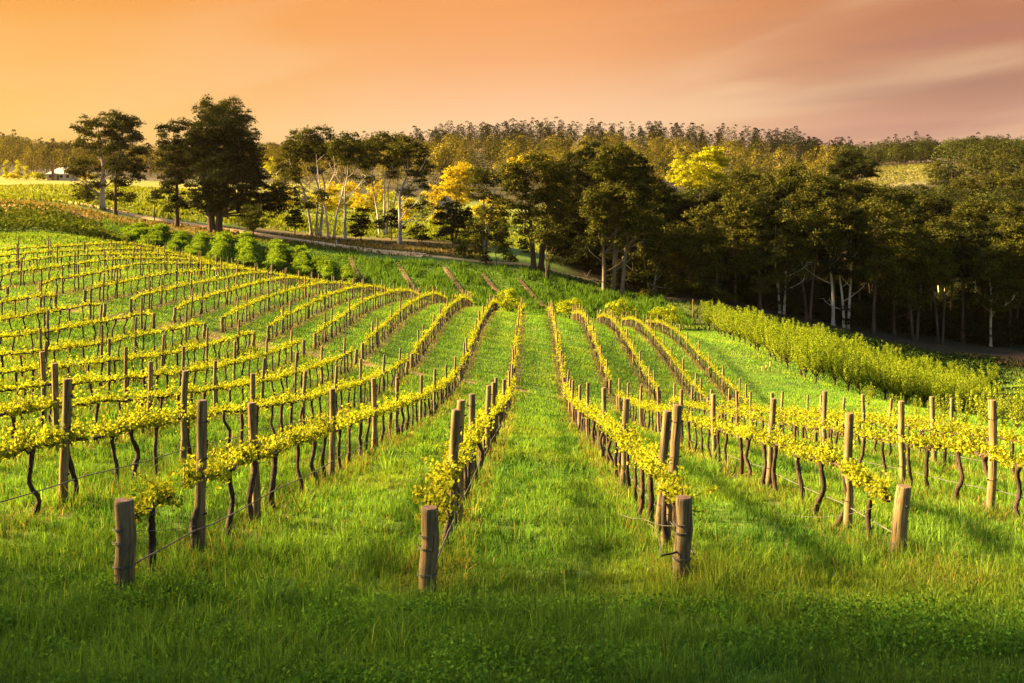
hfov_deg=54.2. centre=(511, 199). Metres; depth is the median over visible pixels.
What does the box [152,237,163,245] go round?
bush
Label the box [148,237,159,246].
bush
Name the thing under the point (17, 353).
grapevine
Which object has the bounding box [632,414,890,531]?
drip hose
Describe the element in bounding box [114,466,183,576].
grapevine
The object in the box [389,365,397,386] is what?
grapevine
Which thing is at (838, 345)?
fruit tree
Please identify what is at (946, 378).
fruit tree
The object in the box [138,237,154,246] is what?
bush
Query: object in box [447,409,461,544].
vineyard post
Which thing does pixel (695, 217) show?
gum tree
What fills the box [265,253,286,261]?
bush
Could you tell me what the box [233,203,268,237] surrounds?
shrub
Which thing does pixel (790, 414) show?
grapevine
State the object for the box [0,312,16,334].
grapevine
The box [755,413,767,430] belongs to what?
grapevine
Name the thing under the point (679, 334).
vineyard post
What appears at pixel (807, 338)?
fruit tree
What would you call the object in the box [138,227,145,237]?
bush
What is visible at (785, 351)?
fruit tree
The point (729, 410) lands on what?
grapevine
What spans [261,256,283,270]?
bush
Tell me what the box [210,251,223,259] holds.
bush
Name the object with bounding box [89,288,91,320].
vineyard post
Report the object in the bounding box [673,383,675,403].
vineyard post
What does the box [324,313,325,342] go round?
vineyard post
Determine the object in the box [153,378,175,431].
grapevine
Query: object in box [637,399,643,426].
grapevine
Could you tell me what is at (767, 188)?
gum tree
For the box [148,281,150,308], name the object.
vineyard post
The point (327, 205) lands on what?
tree
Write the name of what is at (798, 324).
fruit tree
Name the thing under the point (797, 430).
grapevine
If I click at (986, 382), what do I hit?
fruit tree
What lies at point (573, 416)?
grapevine
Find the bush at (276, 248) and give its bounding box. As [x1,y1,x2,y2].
[270,247,286,254]
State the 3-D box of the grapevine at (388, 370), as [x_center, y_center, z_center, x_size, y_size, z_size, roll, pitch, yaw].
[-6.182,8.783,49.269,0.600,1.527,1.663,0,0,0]
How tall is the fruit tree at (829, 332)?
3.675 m
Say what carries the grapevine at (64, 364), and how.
on the ground at (928, 340)
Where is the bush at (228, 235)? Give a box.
[217,231,232,238]
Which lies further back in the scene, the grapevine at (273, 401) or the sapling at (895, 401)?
the sapling at (895, 401)
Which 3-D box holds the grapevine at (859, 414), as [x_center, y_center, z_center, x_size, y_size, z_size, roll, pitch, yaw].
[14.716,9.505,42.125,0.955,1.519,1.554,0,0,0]
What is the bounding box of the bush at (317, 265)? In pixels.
[312,264,325,270]
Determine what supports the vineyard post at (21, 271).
on the ground at (928, 340)
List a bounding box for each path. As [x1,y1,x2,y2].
[348,257,364,290]
[396,262,417,291]
[424,254,635,286]
[443,267,474,301]
[481,273,514,307]
[517,278,556,313]
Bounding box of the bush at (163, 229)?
[156,226,165,232]
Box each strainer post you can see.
[4,287,8,302]
[54,294,57,309]
[82,290,86,303]
[102,303,106,319]
[112,497,136,592]
[129,299,132,312]
[152,313,155,328]
[172,307,176,322]
[202,323,206,338]
[220,317,223,332]
[251,332,255,346]
[267,326,269,341]
[302,340,305,356]
[313,333,316,348]
[354,349,357,364]
[361,343,363,358]
[405,358,408,374]
[410,353,413,369]
[417,505,439,596]
[459,367,461,382]
[608,379,611,393]
[672,495,692,582]
[888,484,911,559]
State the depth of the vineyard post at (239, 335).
54.93 m
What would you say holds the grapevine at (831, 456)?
on the ground at (928, 340)
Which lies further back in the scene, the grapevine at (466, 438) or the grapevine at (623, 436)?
the grapevine at (623, 436)
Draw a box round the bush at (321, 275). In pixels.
[319,272,330,280]
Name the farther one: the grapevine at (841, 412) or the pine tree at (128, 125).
the pine tree at (128, 125)
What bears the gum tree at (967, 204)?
on the ground at (928, 340)
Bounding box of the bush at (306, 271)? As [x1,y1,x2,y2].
[295,266,310,276]
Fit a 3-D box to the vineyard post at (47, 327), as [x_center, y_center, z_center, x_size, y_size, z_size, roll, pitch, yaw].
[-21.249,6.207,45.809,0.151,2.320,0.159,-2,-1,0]
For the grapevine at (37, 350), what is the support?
on the ground at (928, 340)
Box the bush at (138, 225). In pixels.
[132,223,143,227]
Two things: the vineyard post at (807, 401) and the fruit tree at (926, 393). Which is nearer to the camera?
the vineyard post at (807, 401)
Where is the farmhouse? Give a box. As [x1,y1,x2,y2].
[46,163,78,180]
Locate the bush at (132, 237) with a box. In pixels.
[129,233,139,240]
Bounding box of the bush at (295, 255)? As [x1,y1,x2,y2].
[291,252,301,258]
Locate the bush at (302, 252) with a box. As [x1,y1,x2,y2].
[298,249,309,256]
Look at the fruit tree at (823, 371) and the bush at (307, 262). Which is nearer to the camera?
the fruit tree at (823, 371)
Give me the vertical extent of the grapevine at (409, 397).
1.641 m
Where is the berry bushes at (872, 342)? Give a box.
[816,325,1000,391]
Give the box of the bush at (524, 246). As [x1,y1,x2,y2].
[517,237,529,252]
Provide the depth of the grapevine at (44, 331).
45.53 m
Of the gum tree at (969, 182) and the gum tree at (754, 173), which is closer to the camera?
the gum tree at (754, 173)
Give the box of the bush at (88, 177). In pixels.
[78,172,94,180]
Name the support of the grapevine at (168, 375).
on the ground at (928, 340)
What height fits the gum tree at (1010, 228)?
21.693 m
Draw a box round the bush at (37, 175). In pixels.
[29,170,46,179]
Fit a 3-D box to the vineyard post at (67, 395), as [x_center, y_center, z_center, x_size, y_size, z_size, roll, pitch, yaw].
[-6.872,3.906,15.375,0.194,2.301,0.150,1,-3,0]
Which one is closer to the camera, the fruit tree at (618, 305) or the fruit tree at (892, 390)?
the fruit tree at (892, 390)
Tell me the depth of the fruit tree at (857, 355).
97.04 m
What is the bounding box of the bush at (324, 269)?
[317,265,334,272]
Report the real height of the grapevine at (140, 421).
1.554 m
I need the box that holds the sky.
[0,0,1023,161]
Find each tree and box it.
[1,161,8,178]
[59,109,141,209]
[103,113,150,214]
[148,117,196,227]
[180,112,293,232]
[189,94,261,218]
[263,156,284,190]
[271,124,335,235]
[286,190,295,207]
[291,184,314,208]
[298,142,359,238]
[303,191,321,206]
[314,181,363,208]
[324,195,343,211]
[326,131,370,240]
[351,130,412,234]
[351,192,374,213]
[359,177,390,211]
[376,190,397,217]
[387,134,436,244]
[395,197,416,220]
[411,193,433,220]
[419,183,443,216]
[427,209,445,225]
[430,196,477,243]
[431,161,474,208]
[454,291,476,301]
[460,165,508,245]
[464,205,515,263]
[471,197,510,226]
[490,150,578,270]
[496,287,521,311]
[505,153,548,228]
[527,215,568,278]
[536,158,579,257]
[552,151,590,238]
[555,297,583,318]
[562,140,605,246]
[568,160,590,219]
[572,141,669,295]
[579,159,614,238]
[595,168,630,253]
[595,210,645,290]
[605,297,637,323]
[616,201,659,287]
[618,164,660,244]
[622,227,689,295]
[624,198,662,247]
[635,227,696,292]
[636,209,665,268]
[648,304,683,324]
[649,179,682,241]
[658,187,688,230]
[659,196,683,225]
[661,219,689,256]
[665,201,690,260]
[666,227,715,295]
[669,203,720,275]
[671,145,729,198]
[675,196,704,255]
[678,189,705,242]
[679,220,746,302]
[696,200,737,271]
[698,187,731,261]
[700,179,728,245]
[700,298,720,330]
[705,301,726,333]
[712,187,768,300]
[713,194,769,302]
[713,305,729,334]
[717,168,752,251]
[717,307,734,336]
[717,310,738,338]
[721,305,743,339]
[724,309,745,342]
[726,209,793,309]
[730,179,767,262]
[735,314,751,343]
[737,308,763,346]
[739,167,770,251]
[742,314,769,348]
[744,305,760,316]
[745,189,782,294]
[745,319,767,351]
[746,175,788,249]
[747,309,763,319]
[754,317,782,356]
[755,205,811,314]
[756,314,776,324]
[757,169,787,266]
[761,316,779,334]
[765,327,789,360]
[766,197,812,311]
[769,333,789,365]
[772,175,807,275]
[772,319,792,332]
[772,325,804,368]
[774,159,810,201]
[774,318,794,328]
[781,189,825,309]
[783,204,843,321]
[784,320,799,327]
[790,324,809,347]
[790,331,813,375]
[791,336,818,378]
[792,326,819,345]
[796,178,830,279]
[798,333,821,347]
[798,339,829,382]
[799,171,836,277]
[802,197,856,325]
[803,329,827,367]
[805,322,826,335]
[812,195,842,287]
[812,340,837,377]
[813,189,849,297]
[814,327,830,337]
[815,204,874,328]
[821,345,845,385]
[823,347,846,374]
[824,175,866,259]
[825,148,883,182]
[827,334,846,345]
[827,337,855,375]
[833,350,867,391]
[836,197,880,325]
[836,336,853,351]
[837,341,857,350]
[838,192,866,291]
[838,346,855,356]
[843,345,867,385]
[844,179,882,231]
[845,332,862,346]
[845,350,877,394]
[847,345,870,388]
[854,215,904,334]
[854,340,875,358]
[856,195,889,296]
[857,352,886,394]
[862,200,898,309]
[865,346,883,357]
[869,354,898,400]
[870,183,909,291]
[873,217,925,335]
[874,353,893,367]
[878,342,894,357]
[880,200,913,305]
[880,233,939,341]
[881,364,907,402]
[883,345,901,364]
[885,357,906,374]
[886,213,935,333]
[886,355,912,368]
[891,361,918,399]
[891,361,925,404]
[897,365,925,403]
[898,202,932,238]
[899,190,931,286]
[901,358,916,368]
[905,358,928,371]
[907,183,935,196]
[908,370,941,407]
[912,228,963,344]
[913,355,928,369]
[914,363,930,384]
[915,196,939,236]
[916,220,942,334]
[919,356,941,371]
[920,157,949,185]
[920,374,952,408]
[921,213,966,303]
[924,370,956,410]
[925,367,952,391]
[927,196,954,294]
[927,217,978,310]
[927,359,950,372]
[929,179,952,194]
[930,367,960,409]
[934,366,956,376]
[937,162,965,189]
[945,174,987,204]
[946,228,978,342]
[947,360,965,372]
[948,197,983,251]
[948,206,983,297]
[949,376,970,406]
[950,221,984,311]
[951,372,976,388]
[953,366,973,380]
[953,374,976,413]
[956,152,992,184]
[958,374,983,414]
[960,226,1007,340]
[964,244,1022,346]
[965,199,1003,292]
[966,168,1016,195]
[968,370,983,384]
[969,375,987,390]
[977,217,1019,264]
[977,363,999,383]
[978,385,994,411]
[979,377,1000,401]
[982,237,1023,346]
[987,147,1023,186]
[987,199,1023,259]
[987,217,1022,281]
[995,174,1023,202]
[996,218,1023,343]
[1012,229,1023,280]
[1014,166,1023,187]
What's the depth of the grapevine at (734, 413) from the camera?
38.33 m
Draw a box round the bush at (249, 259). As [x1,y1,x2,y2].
[241,253,257,265]
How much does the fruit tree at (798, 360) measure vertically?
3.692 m
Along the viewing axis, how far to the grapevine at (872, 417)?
31.57 m
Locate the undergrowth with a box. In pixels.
[548,228,1023,344]
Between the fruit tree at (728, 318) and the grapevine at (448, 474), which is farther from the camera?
the fruit tree at (728, 318)
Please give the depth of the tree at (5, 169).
389.76 m
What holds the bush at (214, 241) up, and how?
on the ground at (928, 340)
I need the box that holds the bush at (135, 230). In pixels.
[128,227,139,232]
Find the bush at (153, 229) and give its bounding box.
[146,228,158,233]
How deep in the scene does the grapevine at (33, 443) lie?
14.27 m
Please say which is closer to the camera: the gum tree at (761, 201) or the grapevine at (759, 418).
the grapevine at (759, 418)
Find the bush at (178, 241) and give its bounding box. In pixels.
[170,238,182,245]
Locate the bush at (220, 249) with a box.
[211,248,223,259]
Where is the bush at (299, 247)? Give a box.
[290,245,305,254]
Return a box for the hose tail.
[661,551,677,556]
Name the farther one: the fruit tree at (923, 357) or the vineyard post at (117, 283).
the fruit tree at (923, 357)
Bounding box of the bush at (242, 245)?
[238,242,253,250]
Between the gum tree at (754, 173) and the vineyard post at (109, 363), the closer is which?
the vineyard post at (109, 363)
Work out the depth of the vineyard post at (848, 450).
15.38 m
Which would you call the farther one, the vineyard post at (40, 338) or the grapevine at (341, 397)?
the vineyard post at (40, 338)
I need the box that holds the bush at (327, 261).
[319,256,332,267]
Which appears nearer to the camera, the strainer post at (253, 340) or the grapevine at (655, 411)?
the grapevine at (655, 411)
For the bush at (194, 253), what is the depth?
135.86 m
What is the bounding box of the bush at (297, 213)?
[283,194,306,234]
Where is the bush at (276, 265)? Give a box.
[265,260,286,271]
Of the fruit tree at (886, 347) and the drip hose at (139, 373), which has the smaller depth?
the drip hose at (139, 373)
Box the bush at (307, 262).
[296,256,311,264]
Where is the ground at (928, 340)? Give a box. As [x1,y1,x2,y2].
[0,150,1023,682]
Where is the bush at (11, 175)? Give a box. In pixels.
[3,172,18,178]
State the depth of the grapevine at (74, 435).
15.52 m
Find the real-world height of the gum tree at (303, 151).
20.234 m
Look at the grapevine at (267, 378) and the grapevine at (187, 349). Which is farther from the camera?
the grapevine at (187, 349)
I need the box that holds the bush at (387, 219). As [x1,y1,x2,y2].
[373,207,407,239]
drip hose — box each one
[0,368,408,502]
[1,344,248,393]
[5,350,304,415]
[12,322,153,350]
[68,333,201,363]
[86,275,292,298]
[89,359,356,431]
[135,382,458,562]
[177,285,321,316]
[270,293,378,334]
[317,297,420,342]
[368,300,440,349]
[438,387,513,557]
[591,431,694,554]
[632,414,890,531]
[727,415,1010,465]
[813,448,1023,498]
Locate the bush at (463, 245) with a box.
[447,228,477,258]
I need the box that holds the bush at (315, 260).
[312,256,324,263]
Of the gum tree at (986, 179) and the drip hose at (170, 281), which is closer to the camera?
the drip hose at (170, 281)
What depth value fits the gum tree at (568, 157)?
181.15 m
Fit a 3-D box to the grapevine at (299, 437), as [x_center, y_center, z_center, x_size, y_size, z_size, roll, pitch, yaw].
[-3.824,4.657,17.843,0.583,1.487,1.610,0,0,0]
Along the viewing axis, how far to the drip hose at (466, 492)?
16.33 m
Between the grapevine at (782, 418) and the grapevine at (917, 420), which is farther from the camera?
the grapevine at (782, 418)
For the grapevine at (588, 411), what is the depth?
30.37 m
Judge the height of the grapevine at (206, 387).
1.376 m
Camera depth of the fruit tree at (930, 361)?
122.22 m
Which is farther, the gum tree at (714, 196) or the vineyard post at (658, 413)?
the gum tree at (714, 196)
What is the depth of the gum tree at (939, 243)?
155.43 m
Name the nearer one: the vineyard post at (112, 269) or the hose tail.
the hose tail
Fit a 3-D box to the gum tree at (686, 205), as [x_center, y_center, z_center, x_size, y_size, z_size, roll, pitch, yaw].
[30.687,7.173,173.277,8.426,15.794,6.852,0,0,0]
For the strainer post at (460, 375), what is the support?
on the ground at (928, 340)
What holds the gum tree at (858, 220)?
on the ground at (928, 340)
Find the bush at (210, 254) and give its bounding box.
[205,250,214,258]
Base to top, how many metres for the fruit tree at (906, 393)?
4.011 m
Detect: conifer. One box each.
[14,160,22,178]
[22,166,30,179]
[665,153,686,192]
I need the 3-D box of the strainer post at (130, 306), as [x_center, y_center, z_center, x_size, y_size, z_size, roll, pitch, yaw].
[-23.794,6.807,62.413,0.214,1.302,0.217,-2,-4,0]
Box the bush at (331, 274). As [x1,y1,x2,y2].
[324,272,333,279]
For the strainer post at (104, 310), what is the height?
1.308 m
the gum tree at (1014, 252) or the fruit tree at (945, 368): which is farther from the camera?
the gum tree at (1014, 252)
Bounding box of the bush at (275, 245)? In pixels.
[267,242,289,251]
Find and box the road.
[7,197,426,256]
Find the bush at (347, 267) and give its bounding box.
[340,263,355,271]
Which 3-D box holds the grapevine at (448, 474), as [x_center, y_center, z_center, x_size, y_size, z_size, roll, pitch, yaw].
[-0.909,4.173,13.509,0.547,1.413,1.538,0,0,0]
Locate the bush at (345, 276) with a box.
[338,270,353,281]
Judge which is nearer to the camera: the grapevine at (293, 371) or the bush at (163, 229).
the grapevine at (293, 371)
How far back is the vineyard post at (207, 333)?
49.49 m
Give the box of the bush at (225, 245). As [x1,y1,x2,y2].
[215,242,229,250]
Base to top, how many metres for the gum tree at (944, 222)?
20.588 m
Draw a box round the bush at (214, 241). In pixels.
[210,239,228,244]
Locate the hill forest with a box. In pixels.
[0,117,1023,281]
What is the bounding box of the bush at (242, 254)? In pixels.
[236,249,250,264]
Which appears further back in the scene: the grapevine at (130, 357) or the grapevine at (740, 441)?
the grapevine at (130, 357)
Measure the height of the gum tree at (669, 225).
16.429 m
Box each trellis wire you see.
[4,357,408,454]
[136,375,455,524]
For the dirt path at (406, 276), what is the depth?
145.06 m
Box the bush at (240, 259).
[234,254,252,264]
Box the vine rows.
[0,240,1023,462]
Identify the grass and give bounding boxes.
[0,183,1023,385]
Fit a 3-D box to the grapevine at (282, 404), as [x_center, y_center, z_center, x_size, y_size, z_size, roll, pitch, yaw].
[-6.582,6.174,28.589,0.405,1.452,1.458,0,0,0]
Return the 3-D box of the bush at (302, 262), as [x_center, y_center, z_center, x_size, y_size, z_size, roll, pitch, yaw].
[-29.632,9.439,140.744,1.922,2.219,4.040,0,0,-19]
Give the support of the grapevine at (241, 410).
on the ground at (928, 340)
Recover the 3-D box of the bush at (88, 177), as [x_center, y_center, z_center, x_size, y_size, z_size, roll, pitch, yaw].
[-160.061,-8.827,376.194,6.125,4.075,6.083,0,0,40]
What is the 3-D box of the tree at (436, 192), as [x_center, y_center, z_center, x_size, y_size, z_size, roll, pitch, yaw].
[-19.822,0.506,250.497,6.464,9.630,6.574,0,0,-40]
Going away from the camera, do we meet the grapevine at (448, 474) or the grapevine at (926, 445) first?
the grapevine at (448, 474)
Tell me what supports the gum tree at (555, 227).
on the ground at (928, 340)
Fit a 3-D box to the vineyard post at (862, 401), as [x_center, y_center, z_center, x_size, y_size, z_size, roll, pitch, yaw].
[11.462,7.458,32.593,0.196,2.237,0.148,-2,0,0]
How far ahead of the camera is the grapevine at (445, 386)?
47.55 m
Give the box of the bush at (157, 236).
[151,233,162,241]
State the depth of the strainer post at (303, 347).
57.48 m
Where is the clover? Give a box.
[0,557,1023,682]
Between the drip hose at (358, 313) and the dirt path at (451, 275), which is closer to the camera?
the drip hose at (358, 313)
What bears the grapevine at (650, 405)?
on the ground at (928, 340)
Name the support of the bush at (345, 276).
on the ground at (928, 340)
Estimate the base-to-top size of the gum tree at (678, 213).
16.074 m
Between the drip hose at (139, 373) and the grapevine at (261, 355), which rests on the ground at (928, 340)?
the grapevine at (261, 355)
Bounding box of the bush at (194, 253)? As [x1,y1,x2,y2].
[188,250,197,256]
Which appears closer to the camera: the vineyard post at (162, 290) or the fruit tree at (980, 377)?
the vineyard post at (162, 290)
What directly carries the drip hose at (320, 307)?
attached to the strainer post at (268, 332)
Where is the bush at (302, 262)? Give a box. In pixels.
[297,259,306,265]
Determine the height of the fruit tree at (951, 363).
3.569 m
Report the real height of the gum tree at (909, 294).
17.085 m
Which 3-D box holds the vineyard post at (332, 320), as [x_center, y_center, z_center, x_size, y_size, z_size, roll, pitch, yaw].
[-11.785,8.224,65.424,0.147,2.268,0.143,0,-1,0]
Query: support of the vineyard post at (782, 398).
on the ground at (928, 340)
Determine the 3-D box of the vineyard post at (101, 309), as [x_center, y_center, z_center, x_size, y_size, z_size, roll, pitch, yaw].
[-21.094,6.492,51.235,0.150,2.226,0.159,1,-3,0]
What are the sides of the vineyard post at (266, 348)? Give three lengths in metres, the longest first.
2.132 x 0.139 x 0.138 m
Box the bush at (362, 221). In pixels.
[346,204,374,239]
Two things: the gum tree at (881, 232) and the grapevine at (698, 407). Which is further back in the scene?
the gum tree at (881, 232)
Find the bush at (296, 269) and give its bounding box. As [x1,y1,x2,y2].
[291,266,301,275]
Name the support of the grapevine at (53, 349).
on the ground at (928, 340)
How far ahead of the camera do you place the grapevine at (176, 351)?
45.42 m
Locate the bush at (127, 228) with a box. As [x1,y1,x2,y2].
[123,225,136,232]
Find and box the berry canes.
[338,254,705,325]
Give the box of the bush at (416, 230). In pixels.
[407,223,430,245]
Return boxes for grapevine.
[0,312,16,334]
[0,331,11,344]
[0,347,13,381]
[0,382,46,462]
[0,409,65,515]
[1,364,28,400]
[3,325,27,358]
[6,376,43,422]
[9,344,30,376]
[13,311,32,332]
[16,394,62,452]
[19,327,39,354]
[19,358,51,399]
[26,343,51,366]
[28,304,46,327]
[35,326,53,346]
[40,370,68,421]
[40,408,90,499]
[42,341,68,362]
[43,386,90,446]
[47,356,68,369]
[49,323,66,344]
[57,350,81,377]
[60,339,78,362]
[61,371,95,418]
[62,320,78,342]
[72,338,91,368]
[74,315,94,340]
[76,371,109,411]
[77,355,99,389]
[80,318,101,340]
[82,403,139,487]
[85,384,114,443]
[89,336,106,358]
[91,351,115,387]
[95,371,119,410]
[99,337,118,363]
[101,355,123,386]
[103,384,142,441]
[108,402,162,480]
[112,331,126,361]
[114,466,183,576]
[117,380,157,436]
[119,364,142,396]
[120,349,139,381]
[128,328,143,348]
[129,360,153,394]
[130,329,148,350]
[131,401,188,475]
[133,347,150,374]
[144,328,160,349]
[145,364,169,401]
[149,348,162,379]
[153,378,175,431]
[156,349,171,367]
[160,365,176,400]
[164,376,192,425]
[165,394,219,461]
[170,344,181,370]
[171,366,193,385]
[172,447,234,554]
[175,403,218,455]
[179,340,196,369]
[180,375,202,425]
[188,360,208,395]
[189,341,206,363]
[195,381,212,398]
[197,354,212,384]
[199,342,211,363]
[203,358,225,383]
[207,443,257,538]
[209,381,226,404]
[210,338,222,360]
[213,400,237,450]
[217,354,234,382]
[218,373,246,416]
[220,423,276,526]
[229,357,245,380]
[229,397,266,445]
[236,376,249,402]
[237,350,252,380]
[241,349,259,376]
[243,371,262,401]
[249,349,263,377]
[249,393,274,443]
[255,369,271,385]
[260,345,274,372]
[260,373,281,397]
[262,392,283,435]
[262,424,292,512]
[263,344,279,371]
[272,365,293,387]
[272,367,292,399]
[276,388,292,434]
[277,418,315,495]
[279,390,301,431]
[288,362,305,394]
[296,389,315,425]
[298,389,317,425]
[299,363,307,393]
[301,414,330,487]
[302,358,316,388]
[304,411,343,479]
[306,358,323,386]
[312,384,327,422]
[317,358,329,384]
[317,382,338,419]
[318,355,331,380]
[325,380,347,411]
[327,350,341,378]
[327,378,347,409]
[327,403,360,472]
[339,410,360,464]
[340,403,377,459]
[344,379,356,410]
[348,376,360,407]
[355,374,367,403]
[361,404,376,452]
[362,372,369,403]
[364,370,378,402]
[364,401,386,446]
[366,367,382,394]
[369,397,394,443]
[374,367,386,395]
[383,399,401,439]
[385,366,392,386]
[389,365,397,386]
[391,394,419,433]
[392,391,405,433]
[399,387,415,430]
[405,393,419,427]
[410,479,462,577]
[414,393,425,422]
[422,432,476,530]
[423,385,434,418]
[423,387,430,421]
[425,455,464,548]
[427,385,437,414]
[428,380,446,410]
[430,378,445,411]
[436,378,446,406]
[436,430,476,463]
[437,372,452,401]
[439,375,453,399]
[442,379,448,404]
[442,422,486,503]
[445,418,483,492]
[447,372,458,396]
[464,417,486,482]
[465,418,493,473]
[475,408,494,430]
[475,411,491,459]
[476,407,494,461]
[478,409,496,451]
[481,403,498,444]
[492,405,496,440]
[496,394,504,437]
[496,397,506,412]
[497,391,513,422]
[497,392,509,427]
[499,387,511,415]
[499,400,504,428]
[563,389,577,416]
[566,393,581,423]
[567,396,584,426]
[571,397,577,420]
[573,394,585,431]
[574,397,589,435]
[575,402,580,429]
[577,398,589,434]
[580,403,598,438]
[583,404,600,439]
[584,403,601,446]
[590,407,609,447]
[593,408,601,450]
[595,412,609,456]
[599,409,621,465]
[600,414,619,467]
[604,421,621,479]
[605,416,636,487]
[608,423,649,493]
[613,444,669,528]
[614,424,658,505]
[628,397,637,419]
[632,392,644,420]
[632,434,659,515]
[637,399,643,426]
[640,398,654,429]
[640,401,645,427]
[641,399,656,431]
[643,458,677,548]
[649,401,667,431]
[653,400,674,415]
[654,465,716,541]
[655,403,666,429]
[663,402,672,439]
[681,410,687,440]
[682,403,693,451]
[685,398,694,413]
[689,413,701,453]
[692,400,708,413]
[693,414,709,455]
[695,401,707,415]
[698,413,733,457]
[701,405,710,419]
[706,410,727,463]
[713,413,744,470]
[716,402,729,434]
[718,401,727,435]
[720,419,748,475]
[724,403,741,436]
[729,403,743,437]
[734,421,756,479]
[735,401,751,424]
[745,408,760,443]
[748,417,778,488]
[751,401,766,426]
[753,423,792,492]
[754,401,767,426]
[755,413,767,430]
[758,412,779,423]
[775,407,787,435]
[776,407,788,434]
[782,407,806,442]
[783,432,810,503]
[784,406,798,437]
[788,407,813,459]
[789,409,806,436]
[796,428,856,515]
[800,415,834,449]
[802,407,816,438]
[808,403,821,442]
[810,416,843,466]
[813,437,865,527]
[817,410,843,438]
[827,408,844,447]
[832,421,859,436]
[834,403,845,435]
[840,409,861,437]
[848,464,893,536]
[853,410,866,449]
[853,421,892,463]
[854,409,868,422]
[861,412,884,453]
[865,408,878,439]
[867,415,897,479]
[877,408,897,432]
[877,412,894,456]
[887,409,897,445]
[891,410,914,453]
[893,426,922,485]
[904,419,951,494]
[905,415,916,434]
[907,408,929,456]
[910,411,938,437]
[926,411,947,438]
[928,417,960,466]
[930,423,988,501]
[939,414,964,436]
[943,415,974,469]
[955,420,1012,511]
[959,418,983,453]
[967,424,998,451]
[993,445,1023,520]
[997,420,1023,474]
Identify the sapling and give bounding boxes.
[145,189,160,220]
[487,225,518,266]
[860,382,875,404]
[888,393,903,413]
[910,395,920,415]
[935,393,951,418]
[942,394,962,419]
[955,388,976,422]
[970,396,987,423]
[973,382,1006,425]
[982,391,1001,413]
[997,379,1023,428]
[998,398,1017,425]
[1005,395,1023,421]
[1010,387,1023,421]
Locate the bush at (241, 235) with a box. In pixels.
[233,231,250,242]
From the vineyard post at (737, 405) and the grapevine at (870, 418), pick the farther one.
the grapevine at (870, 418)
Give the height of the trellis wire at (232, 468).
6.142 m
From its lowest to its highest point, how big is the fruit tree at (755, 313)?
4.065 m
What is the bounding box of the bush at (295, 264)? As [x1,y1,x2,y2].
[291,258,306,268]
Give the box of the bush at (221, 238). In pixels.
[215,236,227,241]
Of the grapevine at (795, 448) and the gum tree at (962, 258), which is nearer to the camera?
the grapevine at (795, 448)
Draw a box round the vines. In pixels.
[866,163,936,185]
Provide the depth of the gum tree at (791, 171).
185.94 m
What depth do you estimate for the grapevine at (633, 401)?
46.81 m
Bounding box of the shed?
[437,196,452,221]
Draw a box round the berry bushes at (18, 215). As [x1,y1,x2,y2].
[0,201,126,242]
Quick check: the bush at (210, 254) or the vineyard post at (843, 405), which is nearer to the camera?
the vineyard post at (843, 405)
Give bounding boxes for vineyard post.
[17,248,18,273]
[20,257,22,285]
[39,280,41,307]
[39,329,41,375]
[39,351,46,422]
[43,295,45,328]
[43,341,47,384]
[46,310,49,352]
[51,363,59,451]
[59,378,72,506]
[61,265,63,288]
[73,252,75,274]
[77,264,78,289]
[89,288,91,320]
[99,305,102,338]
[100,324,103,364]
[102,273,104,300]
[107,339,110,382]
[111,257,113,282]
[116,270,117,297]
[123,347,128,405]
[134,317,137,352]
[140,297,142,331]
[147,361,153,434]
[148,266,149,289]
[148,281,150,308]
[157,249,158,268]
[161,278,162,305]
[161,334,164,367]
[175,262,177,283]
[179,370,189,461]
[181,346,184,384]
[185,311,187,343]
[190,273,191,296]
[190,288,193,316]
[194,399,208,555]
[201,284,203,312]
[206,327,208,363]
[212,361,217,419]
[215,269,216,291]
[220,257,221,276]
[226,279,228,304]
[233,341,236,385]
[236,297,238,325]
[238,319,239,354]
[246,293,247,320]
[246,402,260,521]
[249,373,256,401]
[261,358,265,397]
[265,338,267,373]
[281,306,283,333]
[289,301,290,329]
[290,330,292,361]
[294,352,298,394]
[302,371,307,425]
[304,276,305,298]
[307,293,308,318]
[320,346,322,377]
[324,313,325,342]
[327,389,336,477]
[331,308,332,337]
[334,365,337,414]
[343,338,345,372]
[348,298,350,325]
[359,359,362,402]
[370,378,377,452]
[371,321,372,350]
[374,286,375,308]
[382,354,385,392]
[390,306,392,332]
[394,377,399,436]
[398,348,400,381]
[419,375,422,421]
[422,324,424,353]
[433,368,435,413]
[445,365,447,401]
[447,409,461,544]
[454,357,456,387]
[457,399,465,522]
[463,342,464,373]
[467,393,476,483]
[485,385,491,456]
[491,382,496,446]
[494,377,499,436]
[502,379,504,425]
[508,371,509,386]
[511,364,512,396]
[568,379,571,411]
[571,380,574,421]
[578,385,580,427]
[585,382,590,436]
[600,387,607,453]
[606,359,607,387]
[618,378,620,409]
[619,398,630,486]
[639,351,640,374]
[639,385,642,425]
[653,370,655,397]
[654,410,671,536]
[657,386,659,433]
[660,404,683,549]
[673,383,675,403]
[678,389,684,443]
[679,324,680,344]
[682,359,683,385]
[690,387,692,414]
[694,372,696,398]
[700,378,701,399]
[709,394,716,462]
[710,389,712,431]
[722,365,723,391]
[728,388,730,418]
[735,391,738,437]
[739,378,740,401]
[749,392,751,424]
[765,398,776,490]
[780,391,783,430]
[806,395,808,430]
[819,395,821,442]
[821,391,827,444]
[841,397,845,436]
[841,412,854,527]
[860,394,865,449]
[887,398,892,442]
[897,400,905,483]
[929,396,936,460]
[948,398,954,449]
[986,399,997,512]
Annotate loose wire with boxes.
[147,526,195,530]
[621,514,667,525]
[649,524,660,554]
[785,507,874,516]
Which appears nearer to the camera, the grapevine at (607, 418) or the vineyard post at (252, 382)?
the grapevine at (607, 418)
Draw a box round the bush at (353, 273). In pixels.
[344,269,358,276]
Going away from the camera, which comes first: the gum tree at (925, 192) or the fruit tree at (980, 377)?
the fruit tree at (980, 377)
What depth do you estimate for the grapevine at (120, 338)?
46.36 m

